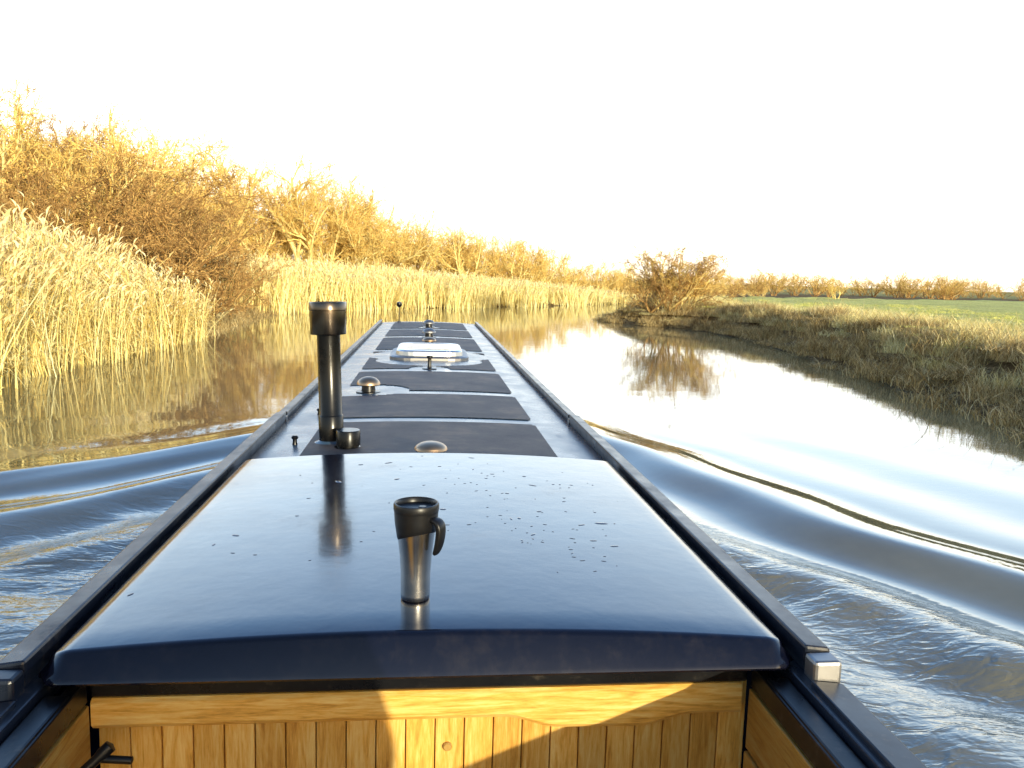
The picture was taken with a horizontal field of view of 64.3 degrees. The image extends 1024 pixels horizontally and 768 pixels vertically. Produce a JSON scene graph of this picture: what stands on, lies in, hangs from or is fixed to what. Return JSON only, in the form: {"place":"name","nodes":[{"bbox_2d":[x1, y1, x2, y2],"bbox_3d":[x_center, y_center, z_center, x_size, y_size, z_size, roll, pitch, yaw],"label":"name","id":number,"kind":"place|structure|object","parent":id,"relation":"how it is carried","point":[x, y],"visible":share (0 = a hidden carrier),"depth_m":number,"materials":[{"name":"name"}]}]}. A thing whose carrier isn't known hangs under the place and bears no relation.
{"place":"outdoors","nodes":[
{"label":"outdoors","id":0,"kind":"place"},
{"bbox_2d":[0,304,1023,767],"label":"river water","id":1,"kind":"structure","parent":0,"point":[866,532],"depth_m":9.94,"materials":[{"name":"blue liquid"}]},
{"bbox_2d":[0,301,926,767],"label":"narrowboat","id":2,"kind":"object","parent":1,"relation":"on","point":[594,601],"visible":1,"depth_m":1.45,"materials":[{"name":"blue paint"}]},
{"bbox_2d":[393,496,445,602],"bbox_3d":[-0.167,0.298,1.461,0.093,0.177,0.084,1,7,-6],"label":"travel mug","id":3,"kind":"object","parent":2,"relation":"on","point":[419,522],"visible":1,"depth_m":1.44,"materials":[{"name":"metal"}]},
{"bbox_2d":[0,0,1023,291],"label":"sky","id":4,"kind":"structure","parent":0,"point":[873,138],"materials":[{"name":"white"}]},
{"bbox_2d":[14,280,1023,430],"bbox_3d":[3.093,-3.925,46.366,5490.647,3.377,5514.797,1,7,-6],"label":"ground","id":5,"kind":"structure","parent":0,"point":[998,304],"depth_m":47.98,"materials":[{"name":"green plant"}]},
{"bbox_2d":[0,177,188,270],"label":"willow shrub","id":6,"kind":"object","parent":5,"relation":"on","point":[140,243],"visible":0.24,"depth_m":26.82,"materials":[{"name":"brown plant"}]},
{"bbox_2d":[0,145,234,264],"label":"willow shrub","id":7,"kind":"object","parent":5,"relation":"on","point":[121,166],"visible":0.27,"depth_m":31.14,"materials":[{"name":"brown plant"}]},
{"bbox_2d":[0,190,254,395],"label":"reed bed","id":8,"kind":"object","parent":5,"relation":"on","point":[57,299],"visible":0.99,"depth_m":20.00,"materials":[{"name":"beige plant"}]},
{"bbox_2d":[0,151,256,300],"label":"willow shrub","id":9,"kind":"object","parent":5,"relation":"on","point":[244,217],"visible":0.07,"depth_m":37.21,"materials":[{"name":"brown plant"}]},
{"bbox_2d":[0,69,256,271],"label":"woodland trees","id":10,"kind":"object","parent":5,"relation":"on","point":[19,142],"visible":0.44,"depth_m":35.65,"materials":[{"name":"brown plant"}]},
{"bbox_2d":[0,146,284,286],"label":"willow shrub","id":11,"kind":"object","parent":5,"relation":"on","point":[46,182],"visible":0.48,"depth_m":30.16,"materials":[{"name":"brown plant"}]},
{"bbox_2d":[0,168,285,318],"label":"willow shrub","id":12,"kind":"object","parent":5,"relation":"on","point":[201,252],"visible":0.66,"depth_m":27.97,"materials":[{"name":"brown plant"}]},
{"bbox_2d":[3,300,296,375],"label":"bank grass","id":13,"kind":"structure","parent":5,"relation":"on","point":[236,320],"depth_m":36.62,"materials":[{"name":"brown plant"}]},
{"bbox_2d":[24,153,284,318],"bbox_3d":[-14.141,-5.709,32.917,10.014,7.004,7.712,-1,7,-25],"label":"willow shrub","id":14,"kind":"object","parent":5,"relation":"on","point":[255,231],"visible":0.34,"depth_m":32.08,"materials":[{"name":"brown plant"}]},
{"bbox_2d":[120,132,213,240],"bbox_3d":[-26.438,-13.024,60.311,8.472,10.905,8.518,6,8,28],"label":"bare tree","id":15,"kind":"object","parent":5,"relation":"on","point":[168,161],"visible":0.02,"depth_m":60.21,"materials":[{"name":"brown plant"}]},
{"bbox_2d":[140,132,212,215],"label":"bare tree","id":16,"kind":"object","parent":5,"relation":"on","point":[181,154],"visible":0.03,"depth_m":66.07,"materials":[{"name":"brown plant"}]},
{"bbox_2d":[152,146,262,252],"bbox_3d":[-22.498,-12.058,58.535,7.864,10.199,7.945,3,8,11],"label":"bare tree","id":17,"kind":"object","parent":5,"relation":"on","point":[230,193],"visible":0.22,"depth_m":58.19,"materials":[{"name":"brown plant"}]},
{"bbox_2d":[133,196,294,317],"bbox_3d":[-14.148,-5.601,36.383,7.135,5.908,7.437,2,7,2],"label":"willow shrub","id":18,"kind":"object","parent":5,"relation":"on","point":[239,272],"visible":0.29,"depth_m":35.73,"materials":[{"name":"brown plant"}]},
{"bbox_2d":[147,214,281,326],"bbox_3d":[-12.110,-4.238,31.712,6.369,4.640,6.637,0,8,-13],"label":"willow shrub","id":19,"kind":"object","parent":5,"relation":"on","point":[228,286],"visible":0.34,"depth_m":31.34,"materials":[{"name":"brown plant"}]},
{"bbox_2d":[179,131,283,249],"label":"bare tree","id":20,"kind":"object","parent":5,"relation":"on","point":[250,191],"visible":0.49,"depth_m":69.02,"materials":[{"name":"brown plant"}]},
{"bbox_2d":[190,234,280,312],"bbox_3d":[-14.619,-5.520,41.296,5.362,4.415,5.584,0,8,-12],"label":"willow shrub","id":21,"kind":"object","parent":5,"relation":"on","point":[249,289],"visible":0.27,"depth_m":40.69,"materials":[{"name":"brown plant"}]},
{"bbox_2d":[229,161,347,264],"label":"bare tree","id":22,"kind":"object","parent":5,"relation":"on","point":[289,230],"visible":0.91,"depth_m":69.83,"materials":[{"name":"brown plant"}]},
{"bbox_2d":[245,144,348,261],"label":"bare tree","id":23,"kind":"object","parent":5,"relation":"on","point":[295,193],"visible":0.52,"depth_m":73.41,"materials":[{"name":"brown plant"}]},
{"bbox_2d":[305,165,399,266],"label":"bare tree","id":24,"kind":"object","parent":5,"relation":"on","point":[361,202],"visible":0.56,"depth_m":76.31,"materials":[{"name":"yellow plant"}]},
{"bbox_2d":[363,192,403,248],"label":"bare tree","id":25,"kind":"object","parent":5,"relation":"on","point":[379,214],"visible":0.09,"depth_m":79.84,"materials":[{"name":"brown plant"}]},
{"bbox_2d":[179,247,641,314],"bbox_3d":[-6.123,-8.326,65.466,14.256,4.680,57.274,6,9,32],"label":"reed bed","id":26,"kind":"object","parent":5,"relation":"on","point":[297,287],"visible":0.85,"depth_m":56.71,"materials":[{"name":"yellow plant"}]},
{"bbox_2d":[178,161,768,296],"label":"distant trees","id":27,"kind":"object","parent":5,"relation":"on","point":[423,250],"visible":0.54,"depth_m":80.71,"materials":[{"name":"brown plant"}]},
{"bbox_2d":[609,241,748,312],"bbox_3d":[9.039,-5.885,44.885,7.464,4.157,7.060,1,7,-6],"label":"hawthorn tree","id":28,"kind":"object","parent":5,"relation":"on","point":[665,286],"visible":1,"depth_m":44.19,"materials":[{"name":"brown plant"}]},
{"bbox_2d":[690,284,722,296],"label":"hawthorn bush","id":29,"kind":"object","parent":5,"relation":"on","point":[711,292],"visible":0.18,"depth_m":67.53,"materials":[{"name":"brown plant"}]},
{"bbox_2d":[720,282,749,297],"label":"hawthorn bush","id":30,"kind":"object","parent":5,"relation":"on","point":[739,290],"visible":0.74,"depth_m":72.68,"materials":[{"name":"brown plant"}]},
{"bbox_2d":[740,279,767,296],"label":"hawthorn bush","id":31,"kind":"object","parent":5,"relation":"on","point":[752,290],"visible":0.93,"depth_m":77.02,"materials":[{"name":"brown plant"}]},
{"bbox_2d":[589,296,1023,449],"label":"bank grass","id":32,"kind":"structure","parent":5,"relation":"on","point":[816,345],"depth_m":22.72,"materials":[{"name":"green plant"}]},
{"bbox_2d":[626,294,1023,390],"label":"dead field grass","id":33,"kind":"structure","parent":5,"relation":"on","point":[984,324],"depth_m":24.88,"materials":[{"name":"plant"}]},
{"bbox_2d":[822,272,858,298],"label":"hawthorn bush","id":34,"kind":"object","parent":5,"relation":"on","point":[831,287],"visible":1,"depth_m":82.04,"materials":[{"name":"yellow plant"}]},
{"bbox_2d":[694,263,1023,300],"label":"distant hedgerow","id":35,"kind":"object","parent":5,"relation":"on","point":[947,290],"visible":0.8,"depth_m":157.32,"materials":[{"name":"brown plant"}]},
{"bbox_2d":[700,299,1023,348],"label":"field grass","id":36,"kind":"structure","parent":5,"relation":"on","point":[951,311],"depth_m":43.98,"materials":[{"name":"green plant"}]}
]}

